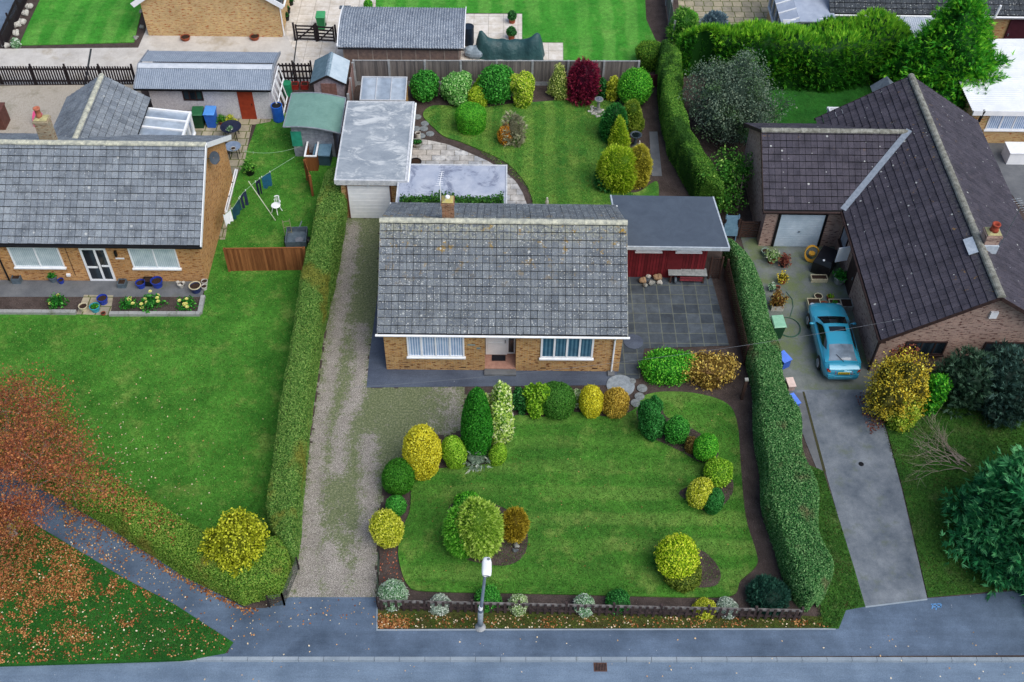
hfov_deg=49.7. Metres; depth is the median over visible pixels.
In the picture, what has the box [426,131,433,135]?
stepping stone
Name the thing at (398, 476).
shrub
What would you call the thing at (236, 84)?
garage
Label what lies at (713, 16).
shrub
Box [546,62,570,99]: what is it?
shrub
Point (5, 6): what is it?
road
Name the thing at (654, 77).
board fence
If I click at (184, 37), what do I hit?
plant pot
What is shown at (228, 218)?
towel
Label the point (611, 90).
shrub
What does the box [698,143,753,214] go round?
tree
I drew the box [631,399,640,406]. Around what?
stepping stone
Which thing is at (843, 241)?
window
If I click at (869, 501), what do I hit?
drive
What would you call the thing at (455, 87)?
shrub
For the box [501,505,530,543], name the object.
shrub
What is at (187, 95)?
window
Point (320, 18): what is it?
wheelie bin
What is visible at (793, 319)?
garden hose
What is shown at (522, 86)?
shrub
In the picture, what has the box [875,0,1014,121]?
conifer tree
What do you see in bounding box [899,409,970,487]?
cut branches
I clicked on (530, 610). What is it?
picket fence
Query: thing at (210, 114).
wheelie bin
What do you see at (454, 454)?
shrub
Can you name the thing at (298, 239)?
box
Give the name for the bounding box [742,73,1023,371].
bungalow
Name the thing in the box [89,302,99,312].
potted plant
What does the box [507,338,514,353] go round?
window
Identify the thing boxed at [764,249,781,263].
potted plant
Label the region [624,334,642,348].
garden plate
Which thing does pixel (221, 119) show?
potted plant
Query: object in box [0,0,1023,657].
garden soil
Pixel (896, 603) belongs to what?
drive joint
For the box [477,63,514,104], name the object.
shrub
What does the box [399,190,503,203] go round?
creeper
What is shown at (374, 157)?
garage
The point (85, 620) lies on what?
fallen leaves
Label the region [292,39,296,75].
yard joint
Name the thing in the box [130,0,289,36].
house
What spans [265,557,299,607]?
wire fence
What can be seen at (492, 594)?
shrub
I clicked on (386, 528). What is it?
shrub
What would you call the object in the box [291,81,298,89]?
plant pot
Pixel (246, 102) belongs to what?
door
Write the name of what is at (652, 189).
lawn
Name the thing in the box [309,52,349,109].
shed
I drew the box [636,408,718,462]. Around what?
flower bed
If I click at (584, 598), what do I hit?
shrub
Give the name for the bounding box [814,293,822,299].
plant pot
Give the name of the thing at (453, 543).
shrub
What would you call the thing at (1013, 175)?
yard
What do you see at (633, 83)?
shrub
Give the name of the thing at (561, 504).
fallen leaves
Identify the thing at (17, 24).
rock
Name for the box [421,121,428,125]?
stepping stone
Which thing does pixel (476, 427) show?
shrub
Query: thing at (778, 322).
wheelie bin
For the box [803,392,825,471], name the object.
mossy joint
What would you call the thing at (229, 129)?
potted plant
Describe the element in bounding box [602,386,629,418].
shrub
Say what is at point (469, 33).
water butt
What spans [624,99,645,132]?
shrub
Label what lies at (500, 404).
shrub
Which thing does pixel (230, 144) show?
garden table
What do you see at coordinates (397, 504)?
shrub
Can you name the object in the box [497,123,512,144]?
shrub
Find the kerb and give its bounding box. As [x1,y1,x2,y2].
[176,657,1023,662]
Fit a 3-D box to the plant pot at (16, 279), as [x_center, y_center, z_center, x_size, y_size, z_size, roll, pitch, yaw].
[-23.420,-2.933,52.341,0.400,0.380,0.400,1,48,-1]
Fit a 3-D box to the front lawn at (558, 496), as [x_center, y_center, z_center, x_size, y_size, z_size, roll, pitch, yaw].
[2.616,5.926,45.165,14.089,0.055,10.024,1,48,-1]
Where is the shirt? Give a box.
[231,199,241,219]
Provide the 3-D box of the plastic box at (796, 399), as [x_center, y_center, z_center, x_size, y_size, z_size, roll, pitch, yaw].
[12.275,2.592,48.198,0.340,0.240,0.620,-17,51,-16]
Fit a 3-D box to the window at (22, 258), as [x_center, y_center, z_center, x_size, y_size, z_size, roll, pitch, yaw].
[-22.098,-3.865,51.358,2.430,1.374,0.140,1,48,-1]
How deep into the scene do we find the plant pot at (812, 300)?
52.04 m
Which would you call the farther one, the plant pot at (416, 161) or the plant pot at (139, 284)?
the plant pot at (416, 161)
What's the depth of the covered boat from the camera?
64.77 m
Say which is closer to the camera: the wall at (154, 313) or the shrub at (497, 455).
the shrub at (497, 455)
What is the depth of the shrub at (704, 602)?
41.26 m
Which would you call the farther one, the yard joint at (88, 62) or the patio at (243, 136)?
the yard joint at (88, 62)
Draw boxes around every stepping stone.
[420,126,427,130]
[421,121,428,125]
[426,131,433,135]
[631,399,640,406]
[634,392,644,399]
[637,384,646,391]
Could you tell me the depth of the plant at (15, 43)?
65.08 m
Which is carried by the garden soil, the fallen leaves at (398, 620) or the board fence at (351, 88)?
the board fence at (351, 88)
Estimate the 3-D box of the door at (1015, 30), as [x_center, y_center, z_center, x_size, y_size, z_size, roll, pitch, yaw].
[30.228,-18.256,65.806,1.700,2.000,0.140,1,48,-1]
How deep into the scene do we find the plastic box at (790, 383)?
48.62 m
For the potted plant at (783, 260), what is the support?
on the drive yard at (799, 287)
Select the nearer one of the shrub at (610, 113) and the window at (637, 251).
the window at (637, 251)
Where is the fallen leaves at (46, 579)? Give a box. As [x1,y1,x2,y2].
[0,513,224,663]
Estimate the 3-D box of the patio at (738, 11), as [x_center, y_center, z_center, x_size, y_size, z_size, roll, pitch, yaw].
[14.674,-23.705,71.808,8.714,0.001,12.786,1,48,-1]
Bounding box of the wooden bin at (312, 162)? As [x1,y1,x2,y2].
[304,141,318,170]
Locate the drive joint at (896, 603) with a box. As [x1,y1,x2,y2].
[865,599,926,607]
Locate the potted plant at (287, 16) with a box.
[285,12,289,20]
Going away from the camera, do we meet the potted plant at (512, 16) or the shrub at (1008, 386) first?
the shrub at (1008, 386)
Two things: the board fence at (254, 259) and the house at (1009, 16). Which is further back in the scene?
the house at (1009, 16)
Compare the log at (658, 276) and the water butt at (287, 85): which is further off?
the water butt at (287, 85)
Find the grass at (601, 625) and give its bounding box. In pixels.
[381,613,830,628]
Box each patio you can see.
[193,118,270,239]
[287,0,375,75]
[411,138,526,203]
[460,14,562,61]
[617,275,728,378]
[678,0,768,25]
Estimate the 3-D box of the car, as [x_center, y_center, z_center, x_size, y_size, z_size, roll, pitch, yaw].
[14.559,-0.176,49.988,2.156,1.360,4.465,1,48,-1]
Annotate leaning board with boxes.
[724,214,739,240]
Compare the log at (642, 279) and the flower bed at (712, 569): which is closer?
the flower bed at (712, 569)
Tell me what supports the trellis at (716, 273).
on the garden soil
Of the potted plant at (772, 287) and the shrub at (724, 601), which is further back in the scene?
the potted plant at (772, 287)
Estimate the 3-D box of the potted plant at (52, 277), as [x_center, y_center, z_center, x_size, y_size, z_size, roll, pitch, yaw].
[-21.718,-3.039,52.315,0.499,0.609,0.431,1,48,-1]
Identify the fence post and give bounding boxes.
[740,378,748,399]
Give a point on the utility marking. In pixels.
(936, 604)
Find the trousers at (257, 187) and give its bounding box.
[255,178,261,195]
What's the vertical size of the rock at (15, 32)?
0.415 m
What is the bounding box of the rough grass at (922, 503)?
[880,399,1023,596]
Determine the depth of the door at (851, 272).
52.25 m
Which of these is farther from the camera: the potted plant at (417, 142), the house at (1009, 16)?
the house at (1009, 16)
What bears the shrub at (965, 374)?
on the rough grass at (922, 503)
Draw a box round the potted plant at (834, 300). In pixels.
[828,299,841,304]
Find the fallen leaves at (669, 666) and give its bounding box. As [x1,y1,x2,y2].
[204,632,1022,679]
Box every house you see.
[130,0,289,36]
[766,0,1023,38]
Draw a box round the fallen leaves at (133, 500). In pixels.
[0,410,181,545]
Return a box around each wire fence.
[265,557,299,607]
[375,548,379,606]
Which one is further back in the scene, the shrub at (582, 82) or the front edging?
the shrub at (582, 82)
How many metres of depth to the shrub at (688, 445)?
45.93 m
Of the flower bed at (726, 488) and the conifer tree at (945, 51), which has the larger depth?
the conifer tree at (945, 51)
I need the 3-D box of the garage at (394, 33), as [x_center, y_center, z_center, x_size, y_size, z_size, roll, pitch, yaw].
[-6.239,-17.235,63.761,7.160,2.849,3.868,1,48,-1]
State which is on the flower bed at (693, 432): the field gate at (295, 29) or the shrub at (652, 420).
the shrub at (652, 420)
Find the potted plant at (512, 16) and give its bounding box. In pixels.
[507,10,516,23]
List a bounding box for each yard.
[0,21,357,84]
[0,84,141,132]
[739,229,877,392]
[988,143,1023,204]
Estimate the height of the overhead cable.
0.669 m
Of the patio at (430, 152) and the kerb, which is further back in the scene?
the patio at (430, 152)
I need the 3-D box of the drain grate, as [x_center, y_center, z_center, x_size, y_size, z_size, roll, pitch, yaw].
[3.204,11.821,40.093,0.480,0.012,0.340,1,48,-1]
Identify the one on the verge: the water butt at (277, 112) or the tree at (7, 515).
the tree at (7, 515)
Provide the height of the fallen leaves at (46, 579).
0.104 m
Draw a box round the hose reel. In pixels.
[804,245,819,262]
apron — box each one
[367,354,616,387]
[370,296,384,353]
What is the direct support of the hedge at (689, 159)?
on the garden soil
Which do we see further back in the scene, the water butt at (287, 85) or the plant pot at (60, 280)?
the water butt at (287, 85)
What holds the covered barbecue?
on the drive yard at (799, 287)
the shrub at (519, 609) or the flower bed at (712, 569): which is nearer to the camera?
the shrub at (519, 609)
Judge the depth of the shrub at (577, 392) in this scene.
47.32 m
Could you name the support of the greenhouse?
on the garden soil
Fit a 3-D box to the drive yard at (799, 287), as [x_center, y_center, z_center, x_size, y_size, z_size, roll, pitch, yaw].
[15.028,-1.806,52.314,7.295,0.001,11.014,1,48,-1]
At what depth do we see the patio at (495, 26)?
67.26 m
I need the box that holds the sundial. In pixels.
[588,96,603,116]
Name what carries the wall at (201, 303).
on the garden soil
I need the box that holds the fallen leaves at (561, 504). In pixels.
[424,420,744,581]
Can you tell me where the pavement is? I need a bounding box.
[0,469,1023,658]
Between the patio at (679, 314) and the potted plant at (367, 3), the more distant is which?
the potted plant at (367, 3)
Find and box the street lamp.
[475,557,491,631]
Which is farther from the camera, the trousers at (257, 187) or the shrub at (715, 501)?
the trousers at (257, 187)
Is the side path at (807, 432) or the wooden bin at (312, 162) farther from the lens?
the wooden bin at (312, 162)
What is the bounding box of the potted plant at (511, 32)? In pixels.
[506,26,516,39]
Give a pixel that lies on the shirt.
(236, 208)
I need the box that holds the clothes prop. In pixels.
[248,181,274,219]
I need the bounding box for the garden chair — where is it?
[271,195,282,214]
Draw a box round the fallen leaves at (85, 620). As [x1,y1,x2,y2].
[0,518,216,661]
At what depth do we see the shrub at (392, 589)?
41.30 m
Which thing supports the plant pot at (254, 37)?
on the concrete yard at (79, 57)
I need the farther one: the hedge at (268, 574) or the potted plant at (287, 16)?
the potted plant at (287, 16)
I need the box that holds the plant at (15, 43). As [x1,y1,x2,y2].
[10,37,21,48]
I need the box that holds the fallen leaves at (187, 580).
[57,501,257,614]
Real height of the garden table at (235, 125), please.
0.724 m
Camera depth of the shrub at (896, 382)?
45.93 m
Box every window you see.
[6,247,66,269]
[127,249,181,270]
[182,91,203,100]
[225,169,237,212]
[406,337,465,358]
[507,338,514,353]
[539,338,594,360]
[635,250,661,252]
[675,250,701,253]
[838,226,848,247]
[904,341,947,356]
[982,342,1023,354]
[983,116,1023,131]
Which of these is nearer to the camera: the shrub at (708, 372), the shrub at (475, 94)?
the shrub at (708, 372)
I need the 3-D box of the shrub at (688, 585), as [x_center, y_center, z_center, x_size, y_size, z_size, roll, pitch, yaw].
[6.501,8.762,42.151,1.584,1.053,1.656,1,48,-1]
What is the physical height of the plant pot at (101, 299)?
0.380 m
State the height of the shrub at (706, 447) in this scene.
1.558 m
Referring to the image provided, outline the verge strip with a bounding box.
[378,609,821,628]
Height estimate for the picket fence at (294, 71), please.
1.404 m
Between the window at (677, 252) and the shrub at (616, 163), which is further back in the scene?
the shrub at (616, 163)
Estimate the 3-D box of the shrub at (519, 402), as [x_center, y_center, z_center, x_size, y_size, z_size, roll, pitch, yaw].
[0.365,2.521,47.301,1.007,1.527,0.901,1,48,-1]
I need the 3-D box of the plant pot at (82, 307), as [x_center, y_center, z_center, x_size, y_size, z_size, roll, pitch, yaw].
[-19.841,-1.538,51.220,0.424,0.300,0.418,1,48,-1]
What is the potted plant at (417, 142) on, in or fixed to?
on the patio at (430, 152)
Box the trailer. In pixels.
[284,221,309,246]
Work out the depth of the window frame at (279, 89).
61.22 m
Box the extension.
[959,39,1023,142]
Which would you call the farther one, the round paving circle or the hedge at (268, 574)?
the round paving circle
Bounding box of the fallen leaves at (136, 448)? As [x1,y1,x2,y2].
[11,390,262,518]
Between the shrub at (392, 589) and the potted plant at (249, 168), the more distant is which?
the potted plant at (249, 168)
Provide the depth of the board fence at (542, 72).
62.56 m
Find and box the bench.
[668,268,706,283]
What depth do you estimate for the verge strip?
41.17 m
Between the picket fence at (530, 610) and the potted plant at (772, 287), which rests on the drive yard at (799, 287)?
the potted plant at (772, 287)
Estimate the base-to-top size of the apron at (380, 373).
0.001 m
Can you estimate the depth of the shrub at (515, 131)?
59.13 m
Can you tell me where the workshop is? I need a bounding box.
[610,195,729,277]
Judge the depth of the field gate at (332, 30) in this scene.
65.67 m
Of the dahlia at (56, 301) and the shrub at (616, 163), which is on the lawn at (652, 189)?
the shrub at (616, 163)
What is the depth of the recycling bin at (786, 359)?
49.33 m
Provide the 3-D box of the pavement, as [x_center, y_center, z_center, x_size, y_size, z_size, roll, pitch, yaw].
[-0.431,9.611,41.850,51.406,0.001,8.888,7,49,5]
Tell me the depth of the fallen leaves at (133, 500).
42.59 m
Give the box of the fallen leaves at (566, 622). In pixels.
[378,614,824,628]
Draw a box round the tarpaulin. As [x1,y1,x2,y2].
[464,45,482,58]
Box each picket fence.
[0,0,26,48]
[0,64,134,84]
[277,60,311,81]
[377,597,804,619]
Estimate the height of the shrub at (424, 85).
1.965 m
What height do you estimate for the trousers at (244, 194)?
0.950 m
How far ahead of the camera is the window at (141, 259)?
51.48 m
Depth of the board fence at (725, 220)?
54.42 m
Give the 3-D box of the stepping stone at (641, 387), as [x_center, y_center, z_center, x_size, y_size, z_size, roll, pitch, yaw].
[5.720,2.073,48.629,0.460,0.031,0.453,1,48,-1]
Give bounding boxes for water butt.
[271,102,283,122]
[282,80,292,96]
[465,23,473,46]
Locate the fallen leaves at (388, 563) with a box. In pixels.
[380,551,403,581]
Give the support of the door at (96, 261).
in the bungalow at (103, 178)
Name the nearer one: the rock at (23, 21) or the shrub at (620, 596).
the shrub at (620, 596)
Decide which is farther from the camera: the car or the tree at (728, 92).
the tree at (728, 92)
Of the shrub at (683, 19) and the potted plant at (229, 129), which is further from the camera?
the shrub at (683, 19)
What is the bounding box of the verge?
[0,517,232,666]
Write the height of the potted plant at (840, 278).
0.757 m
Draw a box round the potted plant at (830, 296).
[827,293,834,299]
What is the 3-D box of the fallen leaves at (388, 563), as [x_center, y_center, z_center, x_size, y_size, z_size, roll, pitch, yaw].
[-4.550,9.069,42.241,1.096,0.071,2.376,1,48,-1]
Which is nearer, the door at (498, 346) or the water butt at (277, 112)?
the door at (498, 346)
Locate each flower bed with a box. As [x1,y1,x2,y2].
[0,297,82,310]
[111,297,199,310]
[447,504,527,565]
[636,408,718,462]
[655,550,720,586]
[679,479,733,513]
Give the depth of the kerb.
40.19 m
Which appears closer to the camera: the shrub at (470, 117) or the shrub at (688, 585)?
the shrub at (688, 585)
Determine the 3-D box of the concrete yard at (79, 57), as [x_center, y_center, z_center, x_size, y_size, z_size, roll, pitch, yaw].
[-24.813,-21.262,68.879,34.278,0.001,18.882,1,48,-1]
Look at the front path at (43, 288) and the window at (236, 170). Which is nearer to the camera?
the front path at (43, 288)
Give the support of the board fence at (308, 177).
on the lawn at (261, 218)
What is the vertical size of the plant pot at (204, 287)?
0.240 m
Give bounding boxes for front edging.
[376,605,835,630]
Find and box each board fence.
[223,247,305,271]
[303,159,313,195]
[347,62,355,100]
[352,59,639,85]
[650,74,657,86]
[665,0,675,39]
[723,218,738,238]
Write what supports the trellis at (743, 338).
on the garden soil
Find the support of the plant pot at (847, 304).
on the drive yard at (799, 287)
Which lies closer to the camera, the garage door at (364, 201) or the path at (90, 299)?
the path at (90, 299)
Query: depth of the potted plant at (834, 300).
52.03 m
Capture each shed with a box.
[283,92,345,156]
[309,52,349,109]
[870,76,892,91]
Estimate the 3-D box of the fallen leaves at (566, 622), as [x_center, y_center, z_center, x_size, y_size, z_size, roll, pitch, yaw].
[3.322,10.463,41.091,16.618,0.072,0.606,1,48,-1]
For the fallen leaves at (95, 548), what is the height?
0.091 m
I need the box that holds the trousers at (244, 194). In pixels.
[240,189,248,208]
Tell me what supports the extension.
on the garden soil
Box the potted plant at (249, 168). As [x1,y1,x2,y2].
[239,159,256,175]
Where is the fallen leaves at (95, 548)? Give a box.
[61,507,374,636]
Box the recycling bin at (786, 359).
[781,350,792,368]
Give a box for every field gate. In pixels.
[292,22,317,40]
[314,23,336,42]
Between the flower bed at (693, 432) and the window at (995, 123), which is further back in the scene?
the window at (995, 123)
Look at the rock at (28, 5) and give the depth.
67.94 m
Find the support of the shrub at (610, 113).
on the lawn at (652, 189)
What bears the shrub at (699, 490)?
on the flower bed at (726, 488)
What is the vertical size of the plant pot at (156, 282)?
0.420 m
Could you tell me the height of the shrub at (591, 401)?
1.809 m
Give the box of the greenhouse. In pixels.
[360,76,407,100]
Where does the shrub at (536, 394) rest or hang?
on the garden soil
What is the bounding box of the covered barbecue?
[810,245,837,276]
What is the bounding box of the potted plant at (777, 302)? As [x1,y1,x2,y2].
[768,290,788,310]
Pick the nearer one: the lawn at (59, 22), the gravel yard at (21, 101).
the gravel yard at (21, 101)
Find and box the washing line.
[224,157,293,214]
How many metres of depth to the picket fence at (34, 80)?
62.38 m
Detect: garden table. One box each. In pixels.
[220,120,240,140]
[225,141,240,158]
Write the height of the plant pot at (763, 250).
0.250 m
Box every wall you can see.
[0,309,76,314]
[109,311,200,316]
[198,295,205,313]
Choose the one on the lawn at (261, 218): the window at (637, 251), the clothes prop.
the clothes prop
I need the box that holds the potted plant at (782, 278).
[776,270,788,284]
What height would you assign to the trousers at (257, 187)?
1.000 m
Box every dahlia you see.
[47,292,68,308]
[119,296,137,310]
[136,290,169,312]
[175,295,197,310]
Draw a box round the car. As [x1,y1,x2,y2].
[806,303,860,378]
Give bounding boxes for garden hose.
[783,291,800,336]
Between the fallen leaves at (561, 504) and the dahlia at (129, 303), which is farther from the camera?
the dahlia at (129, 303)
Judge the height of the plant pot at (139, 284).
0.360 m
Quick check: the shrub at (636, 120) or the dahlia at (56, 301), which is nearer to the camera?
the dahlia at (56, 301)
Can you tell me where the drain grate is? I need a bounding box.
[594,663,606,671]
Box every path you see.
[0,280,202,296]
[77,295,112,314]
[649,132,661,175]
[789,393,822,469]
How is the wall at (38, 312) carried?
on the garden soil
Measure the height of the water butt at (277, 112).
1.035 m
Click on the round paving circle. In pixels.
(625, 384)
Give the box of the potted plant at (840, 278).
[832,268,846,285]
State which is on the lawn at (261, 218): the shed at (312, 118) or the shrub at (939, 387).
the shed at (312, 118)
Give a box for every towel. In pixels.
[223,210,233,226]
[261,171,271,188]
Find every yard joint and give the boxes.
[84,49,91,84]
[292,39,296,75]
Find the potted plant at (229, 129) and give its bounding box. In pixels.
[225,125,232,131]
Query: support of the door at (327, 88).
in the shed at (330, 73)
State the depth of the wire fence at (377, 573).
41.81 m
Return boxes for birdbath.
[630,131,641,146]
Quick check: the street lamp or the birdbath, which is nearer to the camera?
the street lamp
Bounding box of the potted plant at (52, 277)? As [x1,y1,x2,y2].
[47,272,56,282]
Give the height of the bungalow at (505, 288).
7.126 m
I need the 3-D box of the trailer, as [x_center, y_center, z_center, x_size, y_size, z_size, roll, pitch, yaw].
[-10.535,-5.217,54.342,1.220,0.680,1.757,-2,48,-3]
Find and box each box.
[295,237,302,241]
[313,144,332,165]
[785,377,796,390]
[791,393,800,405]
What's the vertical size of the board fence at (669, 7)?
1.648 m
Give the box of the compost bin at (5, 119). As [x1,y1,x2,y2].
[0,102,10,129]
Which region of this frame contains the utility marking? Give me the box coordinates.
[931,603,941,609]
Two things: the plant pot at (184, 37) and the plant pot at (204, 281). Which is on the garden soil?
the plant pot at (204, 281)
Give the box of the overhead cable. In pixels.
[363,319,899,386]
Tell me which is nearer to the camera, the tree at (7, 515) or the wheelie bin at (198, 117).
the tree at (7, 515)
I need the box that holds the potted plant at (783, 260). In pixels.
[778,252,791,267]
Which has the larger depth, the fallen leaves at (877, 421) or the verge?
the fallen leaves at (877, 421)
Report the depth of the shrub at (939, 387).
46.68 m
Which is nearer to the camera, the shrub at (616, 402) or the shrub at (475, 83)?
the shrub at (616, 402)
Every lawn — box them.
[0,113,336,538]
[20,0,141,45]
[376,0,654,59]
[398,391,757,597]
[423,100,658,204]
[741,84,872,139]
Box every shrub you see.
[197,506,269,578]
[367,508,404,548]
[378,578,409,612]
[380,457,414,495]
[385,495,407,516]
[401,423,442,480]
[409,69,439,102]
[428,593,450,615]
[439,70,472,105]
[441,434,467,469]
[442,505,472,560]
[452,490,478,506]
[454,101,486,135]
[455,495,504,560]
[460,386,493,457]
[463,447,491,473]
[467,85,488,107]
[471,77,479,87]
[474,584,502,612]
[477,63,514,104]
[485,380,514,445]
[488,442,506,465]
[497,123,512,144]
[499,110,528,147]
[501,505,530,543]
[507,593,527,616]
[509,70,534,108]
[511,386,526,415]
[521,382,550,419]
[542,381,576,419]
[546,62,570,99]
[565,56,601,106]
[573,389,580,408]
[573,593,594,618]
[578,384,603,419]
[593,169,615,193]
[595,142,638,194]
[596,77,607,98]
[598,102,628,142]
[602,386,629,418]
[605,75,619,101]
[605,588,630,614]
[607,114,631,146]
[616,67,653,104]
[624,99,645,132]
[630,143,653,189]
[635,40,660,71]
[637,345,697,387]
[637,394,666,441]
[653,532,701,580]
[663,561,702,593]
[664,5,698,45]
[664,414,690,444]
[682,349,740,393]
[684,436,695,453]
[686,477,713,508]
[691,597,716,619]
[692,432,718,461]
[699,10,728,24]
[702,456,733,487]
[704,487,724,514]
[716,596,738,618]
[744,573,792,617]
[862,346,934,431]
[886,395,921,433]
[890,344,919,363]
[919,372,953,416]
[931,343,998,420]
[974,338,1023,431]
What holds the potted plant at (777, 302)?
on the drive yard at (799, 287)
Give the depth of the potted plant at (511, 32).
66.09 m
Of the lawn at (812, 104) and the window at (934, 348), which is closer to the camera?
the window at (934, 348)
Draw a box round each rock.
[12,29,18,35]
[14,21,21,27]
[18,18,26,24]
[21,9,28,15]
[25,3,32,8]
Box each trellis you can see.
[707,256,723,279]
[723,259,749,364]
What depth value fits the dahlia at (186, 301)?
51.34 m
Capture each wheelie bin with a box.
[191,106,205,127]
[203,105,218,127]
[315,11,326,28]
[770,315,786,338]
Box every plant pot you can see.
[10,275,22,283]
[57,278,63,283]
[78,302,87,311]
[96,294,107,304]
[117,279,127,287]
[135,279,144,288]
[142,276,151,286]
[150,276,162,288]
[176,281,184,287]
[180,34,189,41]
[189,281,200,293]
[201,279,207,283]
[201,284,206,290]
[249,34,258,40]
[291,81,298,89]
[301,81,308,89]
[411,158,421,163]
[415,131,420,138]
[761,248,767,255]
[806,298,820,309]
[810,274,827,282]
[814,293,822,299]
[840,298,853,310]
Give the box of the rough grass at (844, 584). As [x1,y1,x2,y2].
[810,465,864,628]
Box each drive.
[284,217,466,598]
[790,390,926,605]
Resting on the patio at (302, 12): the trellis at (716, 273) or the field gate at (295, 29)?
the field gate at (295, 29)
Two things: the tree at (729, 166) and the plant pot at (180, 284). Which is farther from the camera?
the tree at (729, 166)
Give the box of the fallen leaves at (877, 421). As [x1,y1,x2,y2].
[856,392,886,433]
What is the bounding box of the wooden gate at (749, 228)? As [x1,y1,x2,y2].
[736,219,760,238]
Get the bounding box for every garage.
[133,50,280,118]
[334,101,416,217]
[337,5,466,78]
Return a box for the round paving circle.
[606,375,634,394]
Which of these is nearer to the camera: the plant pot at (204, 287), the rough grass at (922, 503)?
the rough grass at (922, 503)
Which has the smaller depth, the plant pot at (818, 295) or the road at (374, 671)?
the road at (374, 671)
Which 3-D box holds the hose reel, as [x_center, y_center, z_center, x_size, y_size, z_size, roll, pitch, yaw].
[14.653,-4.279,54.017,0.775,0.730,0.579,1,48,-1]
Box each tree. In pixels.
[0,357,131,594]
[676,47,796,146]
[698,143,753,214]
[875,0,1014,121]
[939,443,1023,606]
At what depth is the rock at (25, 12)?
67.45 m
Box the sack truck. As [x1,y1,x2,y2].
[282,219,291,236]
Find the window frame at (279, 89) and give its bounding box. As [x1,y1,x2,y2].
[271,66,287,113]
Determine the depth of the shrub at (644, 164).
56.51 m
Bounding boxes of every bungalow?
[0,73,237,280]
[375,164,629,375]
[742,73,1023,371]
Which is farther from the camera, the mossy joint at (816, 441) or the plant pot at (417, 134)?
the plant pot at (417, 134)
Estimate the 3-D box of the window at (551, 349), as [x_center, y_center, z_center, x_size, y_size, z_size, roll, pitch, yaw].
[2.396,0.324,48.059,2.396,1.459,0.140,1,48,-1]
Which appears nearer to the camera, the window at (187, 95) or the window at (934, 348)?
the window at (934, 348)
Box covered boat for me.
[476,30,544,59]
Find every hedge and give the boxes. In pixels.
[0,411,292,605]
[265,167,347,565]
[655,39,724,213]
[675,6,915,93]
[721,238,833,611]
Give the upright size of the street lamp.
5.032 m
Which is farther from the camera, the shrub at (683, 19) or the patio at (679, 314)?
the shrub at (683, 19)
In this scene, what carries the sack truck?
on the lawn at (261, 218)
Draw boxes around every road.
[0,0,20,29]
[0,660,1023,681]
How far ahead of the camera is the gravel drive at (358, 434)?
46.95 m
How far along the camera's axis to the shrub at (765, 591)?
41.25 m
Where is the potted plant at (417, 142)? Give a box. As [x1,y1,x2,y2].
[413,138,422,147]
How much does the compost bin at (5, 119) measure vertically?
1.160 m
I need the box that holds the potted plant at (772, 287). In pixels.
[768,281,776,291]
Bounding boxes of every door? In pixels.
[78,248,116,280]
[237,92,256,118]
[321,83,336,94]
[347,185,390,217]
[486,338,506,354]
[665,251,683,277]
[774,215,825,246]
[845,255,856,295]
[1003,19,1023,38]
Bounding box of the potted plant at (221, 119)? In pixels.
[216,114,225,124]
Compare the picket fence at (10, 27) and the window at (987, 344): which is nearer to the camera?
the window at (987, 344)
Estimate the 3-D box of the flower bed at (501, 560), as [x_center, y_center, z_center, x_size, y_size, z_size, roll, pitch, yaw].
[-1.020,7.557,43.596,3.293,0.001,2.939,1,48,-1]
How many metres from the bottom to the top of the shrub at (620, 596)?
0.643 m
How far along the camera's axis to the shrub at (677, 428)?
45.94 m
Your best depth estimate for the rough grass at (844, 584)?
42.82 m
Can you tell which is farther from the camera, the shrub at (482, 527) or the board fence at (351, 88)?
the board fence at (351, 88)
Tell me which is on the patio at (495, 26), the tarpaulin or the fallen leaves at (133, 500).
the tarpaulin
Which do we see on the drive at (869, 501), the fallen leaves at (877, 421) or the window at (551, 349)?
the fallen leaves at (877, 421)
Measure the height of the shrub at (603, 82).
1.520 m
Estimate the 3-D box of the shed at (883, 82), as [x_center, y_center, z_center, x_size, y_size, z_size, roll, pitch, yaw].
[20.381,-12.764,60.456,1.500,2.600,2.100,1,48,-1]
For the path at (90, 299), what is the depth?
51.46 m
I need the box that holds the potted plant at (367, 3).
[363,0,372,6]
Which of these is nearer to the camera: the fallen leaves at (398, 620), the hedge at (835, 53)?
the fallen leaves at (398, 620)
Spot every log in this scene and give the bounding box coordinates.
[639,277,645,282]
[653,273,661,280]
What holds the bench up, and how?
on the patio at (679, 314)
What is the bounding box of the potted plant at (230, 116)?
[224,114,236,121]
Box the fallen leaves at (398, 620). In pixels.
[377,613,827,628]
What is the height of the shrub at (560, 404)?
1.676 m

